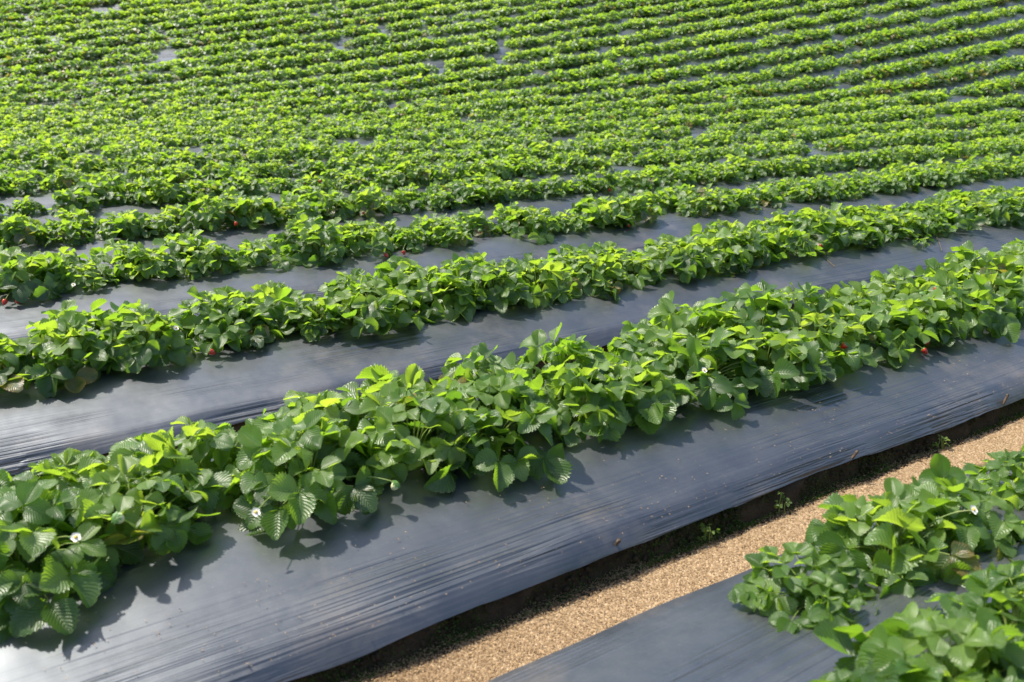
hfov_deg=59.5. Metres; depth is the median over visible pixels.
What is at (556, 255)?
strawberry plant
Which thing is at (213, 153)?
strawberry plant
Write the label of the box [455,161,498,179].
strawberry plant
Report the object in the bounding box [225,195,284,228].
strawberry plant
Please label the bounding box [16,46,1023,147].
mulch film
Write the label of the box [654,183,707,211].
strawberry plant
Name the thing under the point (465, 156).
strawberry plant
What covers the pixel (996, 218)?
strawberry plant
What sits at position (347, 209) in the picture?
strawberry plant
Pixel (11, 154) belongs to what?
strawberry plant
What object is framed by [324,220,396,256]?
strawberry plant
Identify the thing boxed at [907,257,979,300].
strawberry plant
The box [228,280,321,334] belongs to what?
strawberry plant
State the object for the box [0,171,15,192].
strawberry plant
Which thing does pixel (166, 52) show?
mulch film
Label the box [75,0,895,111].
mulch film
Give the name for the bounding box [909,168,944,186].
strawberry plant
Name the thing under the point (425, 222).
strawberry plant
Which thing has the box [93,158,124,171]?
strawberry plant
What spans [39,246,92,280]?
strawberry plant
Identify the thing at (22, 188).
strawberry plant
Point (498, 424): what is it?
strawberry plant
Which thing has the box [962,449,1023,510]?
strawberry plant
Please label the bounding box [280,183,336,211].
strawberry plant
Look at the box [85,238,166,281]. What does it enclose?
strawberry plant
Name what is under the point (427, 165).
strawberry plant
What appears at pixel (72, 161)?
strawberry plant
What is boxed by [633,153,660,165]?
strawberry plant
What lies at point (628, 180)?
strawberry plant
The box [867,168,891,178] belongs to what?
strawberry plant
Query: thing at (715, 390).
strawberry plant
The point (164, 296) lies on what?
mulch film
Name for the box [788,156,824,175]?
strawberry plant
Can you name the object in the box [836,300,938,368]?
strawberry plant
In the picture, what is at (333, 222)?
strawberry plant
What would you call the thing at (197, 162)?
strawberry plant
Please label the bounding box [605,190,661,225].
strawberry plant
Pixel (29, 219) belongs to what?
strawberry plant
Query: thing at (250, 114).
strawberry field
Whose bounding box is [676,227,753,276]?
strawberry plant
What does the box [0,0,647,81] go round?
mulch film
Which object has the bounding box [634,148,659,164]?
strawberry plant
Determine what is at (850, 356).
strawberry plant
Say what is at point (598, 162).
strawberry plant
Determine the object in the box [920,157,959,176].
strawberry plant
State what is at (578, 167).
strawberry plant
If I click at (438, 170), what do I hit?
strawberry plant
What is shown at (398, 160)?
strawberry plant
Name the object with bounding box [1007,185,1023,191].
strawberry plant
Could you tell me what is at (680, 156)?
strawberry plant
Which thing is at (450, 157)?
strawberry plant
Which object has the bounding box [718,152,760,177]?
strawberry plant
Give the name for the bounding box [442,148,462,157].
strawberry plant
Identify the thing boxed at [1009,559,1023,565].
strawberry plant
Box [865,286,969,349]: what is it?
strawberry plant
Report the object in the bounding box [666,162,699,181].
strawberry plant
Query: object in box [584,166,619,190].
strawberry plant
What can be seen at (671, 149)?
strawberry plant
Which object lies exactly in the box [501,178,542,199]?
strawberry plant
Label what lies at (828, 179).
strawberry plant
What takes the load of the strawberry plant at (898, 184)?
on the mulch film at (164, 296)
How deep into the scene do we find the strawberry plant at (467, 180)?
8.76 m
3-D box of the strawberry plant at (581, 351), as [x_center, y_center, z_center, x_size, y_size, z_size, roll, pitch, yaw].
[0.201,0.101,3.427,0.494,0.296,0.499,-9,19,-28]
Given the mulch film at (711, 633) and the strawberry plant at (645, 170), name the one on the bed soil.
the mulch film at (711, 633)
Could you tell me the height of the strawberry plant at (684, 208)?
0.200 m
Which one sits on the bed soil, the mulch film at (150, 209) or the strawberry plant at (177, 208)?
the mulch film at (150, 209)
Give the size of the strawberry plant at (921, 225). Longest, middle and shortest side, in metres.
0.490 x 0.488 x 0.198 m
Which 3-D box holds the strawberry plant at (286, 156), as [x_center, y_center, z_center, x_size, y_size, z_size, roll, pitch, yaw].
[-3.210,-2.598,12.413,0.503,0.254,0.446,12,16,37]
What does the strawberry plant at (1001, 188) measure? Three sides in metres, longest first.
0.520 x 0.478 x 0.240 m
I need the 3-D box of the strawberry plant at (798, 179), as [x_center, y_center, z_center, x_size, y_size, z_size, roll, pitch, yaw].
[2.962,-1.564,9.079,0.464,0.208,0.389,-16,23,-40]
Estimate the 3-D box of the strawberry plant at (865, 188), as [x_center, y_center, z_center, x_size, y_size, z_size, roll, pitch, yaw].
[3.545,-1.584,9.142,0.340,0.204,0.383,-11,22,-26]
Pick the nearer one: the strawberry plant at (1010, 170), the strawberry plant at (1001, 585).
the strawberry plant at (1001, 585)
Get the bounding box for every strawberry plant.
[0,144,41,167]
[0,159,31,173]
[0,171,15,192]
[0,175,13,193]
[0,213,50,248]
[0,244,24,291]
[0,246,77,304]
[0,309,120,397]
[0,333,54,394]
[0,468,51,562]
[0,479,143,644]
[1,212,41,242]
[2,195,47,215]
[8,175,48,194]
[10,169,49,185]
[10,447,119,534]
[16,151,71,173]
[25,143,52,158]
[25,298,132,361]
[33,218,93,246]
[37,139,75,159]
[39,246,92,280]
[42,163,87,190]
[47,186,99,216]
[53,205,102,235]
[58,261,119,292]
[59,454,219,581]
[61,153,104,174]
[72,169,90,181]
[73,153,102,171]
[76,175,132,206]
[83,303,200,373]
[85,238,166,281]
[89,173,110,180]
[90,168,122,183]
[91,208,160,239]
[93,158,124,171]
[94,298,174,346]
[99,415,255,523]
[107,209,133,229]
[112,155,131,167]
[112,177,155,204]
[112,242,182,281]
[119,164,158,182]
[122,154,160,171]
[130,164,164,182]
[131,173,191,205]
[134,212,179,237]
[142,151,171,160]
[152,203,190,229]
[152,229,215,267]
[157,156,181,167]
[159,163,197,182]
[161,162,201,180]
[165,239,238,279]
[167,286,277,345]
[171,147,204,163]
[175,179,225,203]
[179,192,242,232]
[185,151,214,168]
[188,298,282,355]
[195,159,244,180]
[203,186,257,219]
[206,164,254,189]
[210,150,218,162]
[211,171,270,197]
[214,150,252,165]
[224,409,399,540]
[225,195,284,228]
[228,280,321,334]
[228,390,374,478]
[231,236,292,270]
[235,160,253,175]
[236,163,270,177]
[238,148,270,163]
[249,196,285,215]
[254,159,293,178]
[261,177,285,188]
[267,144,299,162]
[268,158,289,169]
[268,212,328,255]
[270,178,295,193]
[272,200,326,224]
[276,293,350,341]
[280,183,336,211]
[280,220,347,266]
[287,171,335,193]
[289,156,325,175]
[310,190,355,219]
[318,268,392,306]
[319,217,370,251]
[320,166,358,187]
[322,155,356,174]
[323,188,355,211]
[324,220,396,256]
[327,150,351,165]
[332,173,371,191]
[332,277,434,338]
[336,362,464,442]
[337,185,399,218]
[343,152,385,170]
[347,180,390,208]
[350,164,383,185]
[354,150,384,162]
[355,380,478,493]
[359,255,454,306]
[364,217,406,243]
[374,169,405,189]
[376,148,405,165]
[378,162,410,179]
[383,156,405,166]
[383,186,424,212]
[391,158,430,185]
[391,226,434,254]
[395,264,493,321]
[398,182,426,199]
[399,369,572,491]
[403,148,439,161]
[406,152,433,166]
[407,213,452,241]
[419,162,437,176]
[419,190,457,211]
[420,180,453,199]
[425,219,481,247]
[426,160,471,185]
[430,150,460,165]
[434,252,497,291]
[437,342,533,411]
[440,178,492,208]
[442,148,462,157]
[442,207,503,237]
[443,159,465,176]
[448,177,477,190]
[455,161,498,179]
[460,150,483,162]
[465,256,544,313]
[467,171,513,203]
[474,158,500,176]
[475,158,514,178]
[484,147,506,158]
[486,201,529,226]
[491,153,527,173]
[497,253,582,308]
[498,180,519,192]
[500,323,621,401]
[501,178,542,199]
[501,205,566,244]
[505,252,559,286]
[512,159,545,178]
[516,155,548,172]
[522,207,551,221]
[525,360,637,446]
[533,175,573,198]
[537,161,566,174]
[537,243,598,280]
[544,174,562,191]
[545,151,575,169]
[547,209,589,232]
[556,153,596,175]
[557,148,588,165]
[561,251,628,300]
[563,173,597,194]
[569,194,623,216]
[573,199,633,228]
[578,241,638,273]
[583,154,614,171]
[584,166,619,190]
[592,320,706,381]
[596,356,698,434]
[603,250,666,289]
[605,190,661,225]
[608,150,635,165]
[614,170,632,185]
[616,170,654,193]
[619,192,656,213]
[620,290,758,380]
[631,233,718,282]
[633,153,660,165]
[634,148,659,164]
[634,326,784,420]
[635,188,677,214]
[637,164,666,177]
[647,165,685,188]
[651,149,674,165]
[653,236,697,248]
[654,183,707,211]
[656,146,678,162]
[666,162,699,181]
[666,168,696,185]
[671,192,716,217]
[673,150,697,164]
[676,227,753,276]
[682,161,708,178]
[688,166,718,184]
[690,148,716,162]
[690,219,749,244]
[695,278,818,363]
[696,183,733,200]
[704,161,727,171]
[706,193,736,213]
[711,223,786,266]
[712,319,836,398]
[714,162,744,181]
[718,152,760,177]
[722,186,760,210]
[727,542,891,634]
[731,159,763,179]
[742,181,779,198]
[744,217,785,231]
[752,186,789,207]
[758,160,785,176]
[761,224,825,259]
[762,280,842,328]
[763,311,877,377]
[764,208,811,234]
[766,176,806,196]
[770,154,810,176]
[781,210,856,251]
[784,186,813,201]
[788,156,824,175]
[795,176,817,183]
[796,174,840,202]
[798,203,858,230]
[798,281,907,331]
[804,477,981,597]
[808,600,1023,681]
[811,154,837,171]
[821,173,846,188]
[826,152,858,169]
[827,178,861,199]
[828,202,876,226]
[830,169,865,185]
[833,216,884,247]
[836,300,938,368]
[847,175,873,194]
[852,152,878,170]
[852,264,944,327]
[856,169,885,182]
[861,149,890,166]
[862,213,914,242]
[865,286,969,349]
[866,171,906,193]
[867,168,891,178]
[868,203,914,227]
[871,146,902,164]
[880,159,926,184]
[880,210,935,241]
[886,167,920,191]
[895,145,921,163]
[895,453,1023,561]
[898,201,934,214]
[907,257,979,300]
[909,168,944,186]
[911,164,937,174]
[914,195,953,213]
[915,210,957,236]
[919,199,985,231]
[919,269,1020,342]
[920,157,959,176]
[923,164,962,186]
[924,562,1023,677]
[926,189,984,213]
[931,240,1023,298]
[942,166,971,184]
[954,155,988,172]
[956,195,1009,226]
[957,270,1023,323]
[959,163,989,181]
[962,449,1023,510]
[964,188,1000,201]
[968,158,1006,179]
[976,151,1019,174]
[977,191,1023,225]
[978,245,1023,273]
[982,185,1010,193]
[991,189,1023,209]
[994,266,1023,300]
[997,162,1018,177]
[998,156,1023,163]
[998,237,1023,255]
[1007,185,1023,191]
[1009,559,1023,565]
[1011,161,1023,175]
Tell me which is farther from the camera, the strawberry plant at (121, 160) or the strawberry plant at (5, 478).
the strawberry plant at (121, 160)
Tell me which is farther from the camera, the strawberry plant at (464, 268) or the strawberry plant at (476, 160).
the strawberry plant at (476, 160)
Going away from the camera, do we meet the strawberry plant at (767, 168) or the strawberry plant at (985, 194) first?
the strawberry plant at (985, 194)
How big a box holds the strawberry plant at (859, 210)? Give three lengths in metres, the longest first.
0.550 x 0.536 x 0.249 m
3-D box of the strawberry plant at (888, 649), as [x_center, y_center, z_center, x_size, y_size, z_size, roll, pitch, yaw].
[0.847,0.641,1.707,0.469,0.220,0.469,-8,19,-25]
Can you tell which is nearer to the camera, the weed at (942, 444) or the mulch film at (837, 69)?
the weed at (942, 444)
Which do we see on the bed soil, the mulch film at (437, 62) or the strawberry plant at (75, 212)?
the mulch film at (437, 62)
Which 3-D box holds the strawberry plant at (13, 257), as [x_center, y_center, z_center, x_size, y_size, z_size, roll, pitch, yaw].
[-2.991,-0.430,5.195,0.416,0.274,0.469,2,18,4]
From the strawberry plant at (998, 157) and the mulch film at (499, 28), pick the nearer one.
the strawberry plant at (998, 157)
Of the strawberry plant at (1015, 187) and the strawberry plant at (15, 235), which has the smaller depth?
the strawberry plant at (15, 235)
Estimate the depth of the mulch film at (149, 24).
34.96 m
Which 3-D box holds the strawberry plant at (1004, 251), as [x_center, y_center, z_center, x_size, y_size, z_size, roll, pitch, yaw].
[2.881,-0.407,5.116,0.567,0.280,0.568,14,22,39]
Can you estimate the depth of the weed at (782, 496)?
3.06 m
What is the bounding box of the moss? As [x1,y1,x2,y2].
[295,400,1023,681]
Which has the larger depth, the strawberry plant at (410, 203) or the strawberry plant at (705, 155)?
the strawberry plant at (705, 155)
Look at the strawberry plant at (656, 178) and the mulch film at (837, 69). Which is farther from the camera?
the mulch film at (837, 69)
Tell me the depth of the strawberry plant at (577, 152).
11.42 m
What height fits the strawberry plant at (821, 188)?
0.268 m
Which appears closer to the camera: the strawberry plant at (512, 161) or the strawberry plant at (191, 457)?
the strawberry plant at (191, 457)
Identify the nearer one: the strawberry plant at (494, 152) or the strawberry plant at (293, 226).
the strawberry plant at (293, 226)
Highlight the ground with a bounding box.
[67,419,1023,681]
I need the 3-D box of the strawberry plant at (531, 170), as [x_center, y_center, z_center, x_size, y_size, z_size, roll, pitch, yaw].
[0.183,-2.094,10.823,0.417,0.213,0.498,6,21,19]
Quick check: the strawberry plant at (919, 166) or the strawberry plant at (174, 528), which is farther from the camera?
the strawberry plant at (919, 166)
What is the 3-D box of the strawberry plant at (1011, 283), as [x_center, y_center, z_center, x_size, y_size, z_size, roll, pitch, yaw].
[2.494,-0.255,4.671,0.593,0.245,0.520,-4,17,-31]
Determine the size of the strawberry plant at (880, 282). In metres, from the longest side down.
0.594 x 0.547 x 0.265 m
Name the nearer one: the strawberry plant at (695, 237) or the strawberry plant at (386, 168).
the strawberry plant at (695, 237)
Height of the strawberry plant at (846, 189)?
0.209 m
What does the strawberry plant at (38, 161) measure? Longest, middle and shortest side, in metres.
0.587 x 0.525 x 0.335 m
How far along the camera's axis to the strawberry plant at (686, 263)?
5.47 m
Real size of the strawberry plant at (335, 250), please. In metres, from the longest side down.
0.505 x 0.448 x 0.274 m
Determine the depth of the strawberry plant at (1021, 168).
10.80 m
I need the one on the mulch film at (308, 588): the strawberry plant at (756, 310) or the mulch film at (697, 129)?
the strawberry plant at (756, 310)
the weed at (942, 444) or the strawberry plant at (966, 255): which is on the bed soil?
the weed at (942, 444)
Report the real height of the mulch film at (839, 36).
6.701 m
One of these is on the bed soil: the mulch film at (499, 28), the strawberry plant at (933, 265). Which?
the mulch film at (499, 28)
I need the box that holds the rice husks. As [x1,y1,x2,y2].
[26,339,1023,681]
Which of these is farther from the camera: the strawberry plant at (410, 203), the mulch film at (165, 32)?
the mulch film at (165, 32)
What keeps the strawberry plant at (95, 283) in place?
on the mulch film at (164, 296)
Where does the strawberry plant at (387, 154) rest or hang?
on the mulch film at (45, 198)
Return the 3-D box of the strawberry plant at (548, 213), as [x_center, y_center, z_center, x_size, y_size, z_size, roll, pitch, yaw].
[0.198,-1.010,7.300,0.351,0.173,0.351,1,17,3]
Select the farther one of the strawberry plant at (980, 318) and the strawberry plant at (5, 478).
the strawberry plant at (980, 318)
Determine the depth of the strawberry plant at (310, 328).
4.24 m
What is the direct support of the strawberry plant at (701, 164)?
on the mulch film at (224, 233)
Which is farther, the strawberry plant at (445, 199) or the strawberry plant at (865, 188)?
the strawberry plant at (865, 188)
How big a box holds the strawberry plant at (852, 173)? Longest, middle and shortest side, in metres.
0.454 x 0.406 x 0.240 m
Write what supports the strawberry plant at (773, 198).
on the mulch film at (164, 296)
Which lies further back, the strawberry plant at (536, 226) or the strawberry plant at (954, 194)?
the strawberry plant at (954, 194)
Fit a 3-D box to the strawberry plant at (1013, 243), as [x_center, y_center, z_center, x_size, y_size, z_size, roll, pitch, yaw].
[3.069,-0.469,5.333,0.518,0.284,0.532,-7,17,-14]
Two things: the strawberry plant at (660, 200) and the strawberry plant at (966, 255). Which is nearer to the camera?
the strawberry plant at (966, 255)
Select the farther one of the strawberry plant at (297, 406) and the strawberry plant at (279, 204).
the strawberry plant at (279, 204)
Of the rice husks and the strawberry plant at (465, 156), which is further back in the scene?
the strawberry plant at (465, 156)
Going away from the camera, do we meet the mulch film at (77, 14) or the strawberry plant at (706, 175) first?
the strawberry plant at (706, 175)
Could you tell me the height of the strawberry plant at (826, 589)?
0.129 m
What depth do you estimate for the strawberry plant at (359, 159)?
11.33 m
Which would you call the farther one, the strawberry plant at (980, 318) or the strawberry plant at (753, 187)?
the strawberry plant at (753, 187)
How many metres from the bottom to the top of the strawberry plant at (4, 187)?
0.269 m
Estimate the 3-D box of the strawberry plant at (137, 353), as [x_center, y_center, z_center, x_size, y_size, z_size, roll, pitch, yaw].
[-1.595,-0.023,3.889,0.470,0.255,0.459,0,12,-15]
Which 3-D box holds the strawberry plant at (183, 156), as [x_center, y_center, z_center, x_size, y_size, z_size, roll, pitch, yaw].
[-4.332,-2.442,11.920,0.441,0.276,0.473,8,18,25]
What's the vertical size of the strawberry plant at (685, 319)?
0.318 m
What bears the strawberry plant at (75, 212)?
on the mulch film at (224, 233)
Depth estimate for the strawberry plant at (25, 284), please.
5.00 m
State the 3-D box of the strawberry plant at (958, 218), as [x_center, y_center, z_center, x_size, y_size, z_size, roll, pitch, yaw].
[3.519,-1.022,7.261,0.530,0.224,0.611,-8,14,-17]
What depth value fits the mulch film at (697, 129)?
19.56 m
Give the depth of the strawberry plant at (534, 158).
11.04 m
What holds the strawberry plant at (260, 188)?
on the mulch film at (150, 209)
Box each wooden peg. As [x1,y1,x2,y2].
[848,450,858,463]
[1002,394,1008,407]
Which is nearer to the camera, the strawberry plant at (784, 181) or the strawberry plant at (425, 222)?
the strawberry plant at (425, 222)
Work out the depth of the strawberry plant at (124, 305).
3.95 m
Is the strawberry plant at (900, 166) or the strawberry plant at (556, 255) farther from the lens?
the strawberry plant at (900, 166)
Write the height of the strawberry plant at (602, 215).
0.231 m
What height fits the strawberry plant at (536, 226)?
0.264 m
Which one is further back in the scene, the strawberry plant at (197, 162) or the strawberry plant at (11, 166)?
the strawberry plant at (197, 162)
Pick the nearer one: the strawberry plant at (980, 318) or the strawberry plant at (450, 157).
the strawberry plant at (980, 318)
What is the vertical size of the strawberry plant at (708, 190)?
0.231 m
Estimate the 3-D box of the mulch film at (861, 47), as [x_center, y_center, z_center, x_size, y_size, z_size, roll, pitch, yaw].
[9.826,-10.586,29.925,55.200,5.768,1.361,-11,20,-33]
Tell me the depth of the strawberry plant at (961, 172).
10.09 m
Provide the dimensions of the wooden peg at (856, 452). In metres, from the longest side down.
0.067 x 0.014 x 0.013 m
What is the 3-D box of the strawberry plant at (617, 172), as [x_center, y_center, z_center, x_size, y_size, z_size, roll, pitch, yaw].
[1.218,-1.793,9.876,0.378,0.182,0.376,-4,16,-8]
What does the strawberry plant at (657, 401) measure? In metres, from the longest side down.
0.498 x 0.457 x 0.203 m
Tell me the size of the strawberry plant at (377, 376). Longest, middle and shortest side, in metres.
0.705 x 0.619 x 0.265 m
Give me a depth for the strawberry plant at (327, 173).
9.72 m
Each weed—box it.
[697,523,719,541]
[774,491,791,514]
[932,434,950,449]
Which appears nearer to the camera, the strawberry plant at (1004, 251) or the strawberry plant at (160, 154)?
the strawberry plant at (1004, 251)
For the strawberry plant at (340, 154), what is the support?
on the mulch film at (45, 198)
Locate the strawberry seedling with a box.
[912,237,929,247]
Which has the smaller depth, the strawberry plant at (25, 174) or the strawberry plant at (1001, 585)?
the strawberry plant at (1001, 585)
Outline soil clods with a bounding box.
[332,403,1023,681]
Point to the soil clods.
(399, 642)
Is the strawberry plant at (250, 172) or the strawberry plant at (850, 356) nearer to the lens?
the strawberry plant at (850, 356)
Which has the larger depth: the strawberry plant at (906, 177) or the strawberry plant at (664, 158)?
the strawberry plant at (664, 158)
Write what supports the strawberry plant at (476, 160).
on the mulch film at (150, 209)
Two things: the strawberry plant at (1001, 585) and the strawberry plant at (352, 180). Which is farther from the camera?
the strawberry plant at (352, 180)
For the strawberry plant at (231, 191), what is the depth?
7.48 m
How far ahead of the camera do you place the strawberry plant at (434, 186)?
8.52 m
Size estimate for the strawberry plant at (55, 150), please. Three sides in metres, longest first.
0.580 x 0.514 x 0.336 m
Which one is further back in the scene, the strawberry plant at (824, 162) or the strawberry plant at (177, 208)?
the strawberry plant at (824, 162)
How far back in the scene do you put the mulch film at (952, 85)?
24.38 m
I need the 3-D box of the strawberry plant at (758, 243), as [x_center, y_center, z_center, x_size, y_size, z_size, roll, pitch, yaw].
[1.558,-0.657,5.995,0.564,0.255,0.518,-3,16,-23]
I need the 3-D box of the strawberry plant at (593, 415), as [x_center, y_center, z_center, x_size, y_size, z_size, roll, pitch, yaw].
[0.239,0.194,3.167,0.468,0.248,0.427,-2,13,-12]
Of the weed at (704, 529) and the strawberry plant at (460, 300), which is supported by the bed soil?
the weed at (704, 529)
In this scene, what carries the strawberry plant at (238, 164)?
on the mulch film at (45, 198)
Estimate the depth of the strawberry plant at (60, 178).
9.39 m
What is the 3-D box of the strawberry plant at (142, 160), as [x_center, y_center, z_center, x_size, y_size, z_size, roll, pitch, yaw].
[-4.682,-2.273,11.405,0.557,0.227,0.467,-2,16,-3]
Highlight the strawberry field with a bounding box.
[0,0,1023,345]
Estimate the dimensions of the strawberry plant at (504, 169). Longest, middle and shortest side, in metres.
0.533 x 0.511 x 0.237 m
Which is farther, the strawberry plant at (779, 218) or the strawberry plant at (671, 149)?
the strawberry plant at (671, 149)
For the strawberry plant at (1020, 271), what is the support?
on the mulch film at (308, 588)
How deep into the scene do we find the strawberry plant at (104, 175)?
9.65 m
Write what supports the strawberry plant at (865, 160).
on the mulch film at (224, 233)
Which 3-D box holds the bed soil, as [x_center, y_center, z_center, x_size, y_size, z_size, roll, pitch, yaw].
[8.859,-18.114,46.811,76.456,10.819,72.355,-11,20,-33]
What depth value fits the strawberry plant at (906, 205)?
7.34 m
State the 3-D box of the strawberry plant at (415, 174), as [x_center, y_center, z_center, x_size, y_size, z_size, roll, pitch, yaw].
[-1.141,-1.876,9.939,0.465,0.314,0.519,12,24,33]
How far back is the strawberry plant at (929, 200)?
7.51 m
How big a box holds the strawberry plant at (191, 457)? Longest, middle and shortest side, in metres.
0.537 x 0.493 x 0.249 m
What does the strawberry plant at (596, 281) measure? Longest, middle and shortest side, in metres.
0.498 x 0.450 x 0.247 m
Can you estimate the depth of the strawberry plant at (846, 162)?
11.45 m
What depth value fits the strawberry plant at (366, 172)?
9.84 m
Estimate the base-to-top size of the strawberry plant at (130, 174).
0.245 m
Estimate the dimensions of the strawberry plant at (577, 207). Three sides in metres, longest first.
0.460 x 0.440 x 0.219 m
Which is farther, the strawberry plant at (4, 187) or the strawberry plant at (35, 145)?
the strawberry plant at (35, 145)
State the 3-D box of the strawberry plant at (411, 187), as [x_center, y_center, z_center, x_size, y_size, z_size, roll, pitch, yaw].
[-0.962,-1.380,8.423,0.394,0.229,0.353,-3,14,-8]
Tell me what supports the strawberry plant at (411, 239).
on the mulch film at (164, 296)
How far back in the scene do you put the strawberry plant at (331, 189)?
7.90 m
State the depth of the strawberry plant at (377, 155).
11.62 m
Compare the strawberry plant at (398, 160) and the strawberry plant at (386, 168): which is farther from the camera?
the strawberry plant at (398, 160)
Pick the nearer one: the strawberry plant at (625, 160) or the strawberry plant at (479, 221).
the strawberry plant at (479, 221)
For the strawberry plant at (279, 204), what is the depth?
7.67 m
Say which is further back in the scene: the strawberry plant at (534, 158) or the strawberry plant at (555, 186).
the strawberry plant at (534, 158)
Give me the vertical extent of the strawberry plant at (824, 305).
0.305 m
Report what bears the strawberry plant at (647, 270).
on the mulch film at (104, 413)
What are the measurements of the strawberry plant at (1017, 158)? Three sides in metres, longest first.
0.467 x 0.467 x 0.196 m
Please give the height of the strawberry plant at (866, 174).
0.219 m
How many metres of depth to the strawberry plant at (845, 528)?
2.28 m
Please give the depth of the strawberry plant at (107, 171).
9.91 m
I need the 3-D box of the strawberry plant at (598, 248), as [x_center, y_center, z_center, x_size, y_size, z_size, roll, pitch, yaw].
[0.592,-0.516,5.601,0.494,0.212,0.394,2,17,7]
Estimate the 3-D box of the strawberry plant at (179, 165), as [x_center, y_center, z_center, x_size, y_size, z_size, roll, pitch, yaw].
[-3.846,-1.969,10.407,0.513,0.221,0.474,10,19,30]
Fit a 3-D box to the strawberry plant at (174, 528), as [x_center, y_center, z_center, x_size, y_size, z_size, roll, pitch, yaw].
[-1.015,0.431,2.376,0.444,0.251,0.432,-12,21,-35]
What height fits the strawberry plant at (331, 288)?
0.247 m
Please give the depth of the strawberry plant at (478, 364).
3.24 m
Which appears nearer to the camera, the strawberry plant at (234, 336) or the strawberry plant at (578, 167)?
the strawberry plant at (234, 336)
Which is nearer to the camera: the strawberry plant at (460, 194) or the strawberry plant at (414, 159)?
the strawberry plant at (460, 194)
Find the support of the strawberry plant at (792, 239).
on the mulch film at (104, 413)
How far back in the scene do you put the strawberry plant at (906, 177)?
9.47 m
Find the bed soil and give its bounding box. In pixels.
[11,0,1023,681]
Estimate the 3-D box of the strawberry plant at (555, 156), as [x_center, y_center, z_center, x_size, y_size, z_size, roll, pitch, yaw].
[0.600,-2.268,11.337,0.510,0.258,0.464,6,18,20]
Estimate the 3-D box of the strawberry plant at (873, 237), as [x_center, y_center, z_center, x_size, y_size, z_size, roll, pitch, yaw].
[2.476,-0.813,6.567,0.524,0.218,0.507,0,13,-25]
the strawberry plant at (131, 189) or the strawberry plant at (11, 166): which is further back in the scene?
the strawberry plant at (11, 166)
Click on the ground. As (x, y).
(691, 565)
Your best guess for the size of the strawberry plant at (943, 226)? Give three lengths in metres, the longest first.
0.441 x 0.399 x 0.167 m
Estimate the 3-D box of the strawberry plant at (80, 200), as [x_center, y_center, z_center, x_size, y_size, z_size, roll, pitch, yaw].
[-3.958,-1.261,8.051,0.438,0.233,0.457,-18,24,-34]
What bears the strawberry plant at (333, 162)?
on the mulch film at (45, 198)
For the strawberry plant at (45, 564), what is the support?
on the mulch film at (308, 588)
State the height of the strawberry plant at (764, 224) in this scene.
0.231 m
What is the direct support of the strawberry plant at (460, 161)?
on the mulch film at (150, 209)
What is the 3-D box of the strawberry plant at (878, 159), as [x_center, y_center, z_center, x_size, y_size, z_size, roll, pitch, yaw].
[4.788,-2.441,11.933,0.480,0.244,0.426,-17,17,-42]
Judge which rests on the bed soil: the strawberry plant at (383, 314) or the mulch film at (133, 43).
the mulch film at (133, 43)
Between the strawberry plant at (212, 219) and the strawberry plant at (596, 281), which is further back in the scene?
the strawberry plant at (212, 219)
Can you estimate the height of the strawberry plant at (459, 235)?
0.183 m
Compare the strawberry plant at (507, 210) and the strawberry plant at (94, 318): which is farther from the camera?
the strawberry plant at (507, 210)
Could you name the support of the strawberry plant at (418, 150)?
on the mulch film at (45, 198)
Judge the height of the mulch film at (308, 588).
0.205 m
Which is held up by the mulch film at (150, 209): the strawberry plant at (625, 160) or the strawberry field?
the strawberry plant at (625, 160)
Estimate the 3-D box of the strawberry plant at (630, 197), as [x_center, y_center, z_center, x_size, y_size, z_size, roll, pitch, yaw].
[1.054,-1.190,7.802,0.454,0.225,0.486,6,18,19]
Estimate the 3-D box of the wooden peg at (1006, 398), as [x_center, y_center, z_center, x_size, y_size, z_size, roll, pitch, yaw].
[2.122,0.257,3.856,0.012,0.066,0.014,26,10,39]
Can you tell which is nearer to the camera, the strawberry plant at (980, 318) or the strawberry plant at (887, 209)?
the strawberry plant at (980, 318)
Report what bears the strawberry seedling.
on the mulch film at (104, 413)
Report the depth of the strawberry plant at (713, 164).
10.57 m
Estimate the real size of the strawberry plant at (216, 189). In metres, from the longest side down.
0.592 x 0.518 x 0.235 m
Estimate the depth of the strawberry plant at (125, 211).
7.08 m
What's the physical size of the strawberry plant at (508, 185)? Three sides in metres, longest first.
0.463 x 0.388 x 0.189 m
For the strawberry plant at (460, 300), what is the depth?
4.62 m
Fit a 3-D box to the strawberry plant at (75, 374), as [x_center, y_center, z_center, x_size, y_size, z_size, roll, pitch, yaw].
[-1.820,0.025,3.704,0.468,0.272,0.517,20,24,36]
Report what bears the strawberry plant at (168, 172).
on the mulch film at (45, 198)
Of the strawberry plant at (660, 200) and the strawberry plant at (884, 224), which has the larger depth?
the strawberry plant at (660, 200)
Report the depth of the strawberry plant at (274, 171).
10.62 m
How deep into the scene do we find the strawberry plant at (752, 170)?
10.50 m
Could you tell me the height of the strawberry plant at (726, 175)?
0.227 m
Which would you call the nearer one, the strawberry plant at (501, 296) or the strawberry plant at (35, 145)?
the strawberry plant at (501, 296)
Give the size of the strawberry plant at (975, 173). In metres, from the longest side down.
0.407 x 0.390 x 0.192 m
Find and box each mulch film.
[0,0,304,33]
[0,0,360,46]
[0,0,520,62]
[0,0,553,72]
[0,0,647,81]
[0,0,1023,130]
[0,11,1023,134]
[0,67,1023,158]
[0,86,1023,170]
[0,121,1023,209]
[0,135,1017,231]
[0,174,1023,339]
[0,221,1023,475]
[0,322,1023,681]
[1,0,235,27]
[3,105,1023,185]
[3,151,1022,268]
[4,0,192,18]
[4,0,422,50]
[9,0,689,88]
[9,0,765,102]
[10,0,846,107]
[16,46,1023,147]
[30,26,1023,142]
[43,0,975,122]
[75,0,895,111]
[487,450,1023,681]
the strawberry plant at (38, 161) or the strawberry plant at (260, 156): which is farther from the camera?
the strawberry plant at (260, 156)

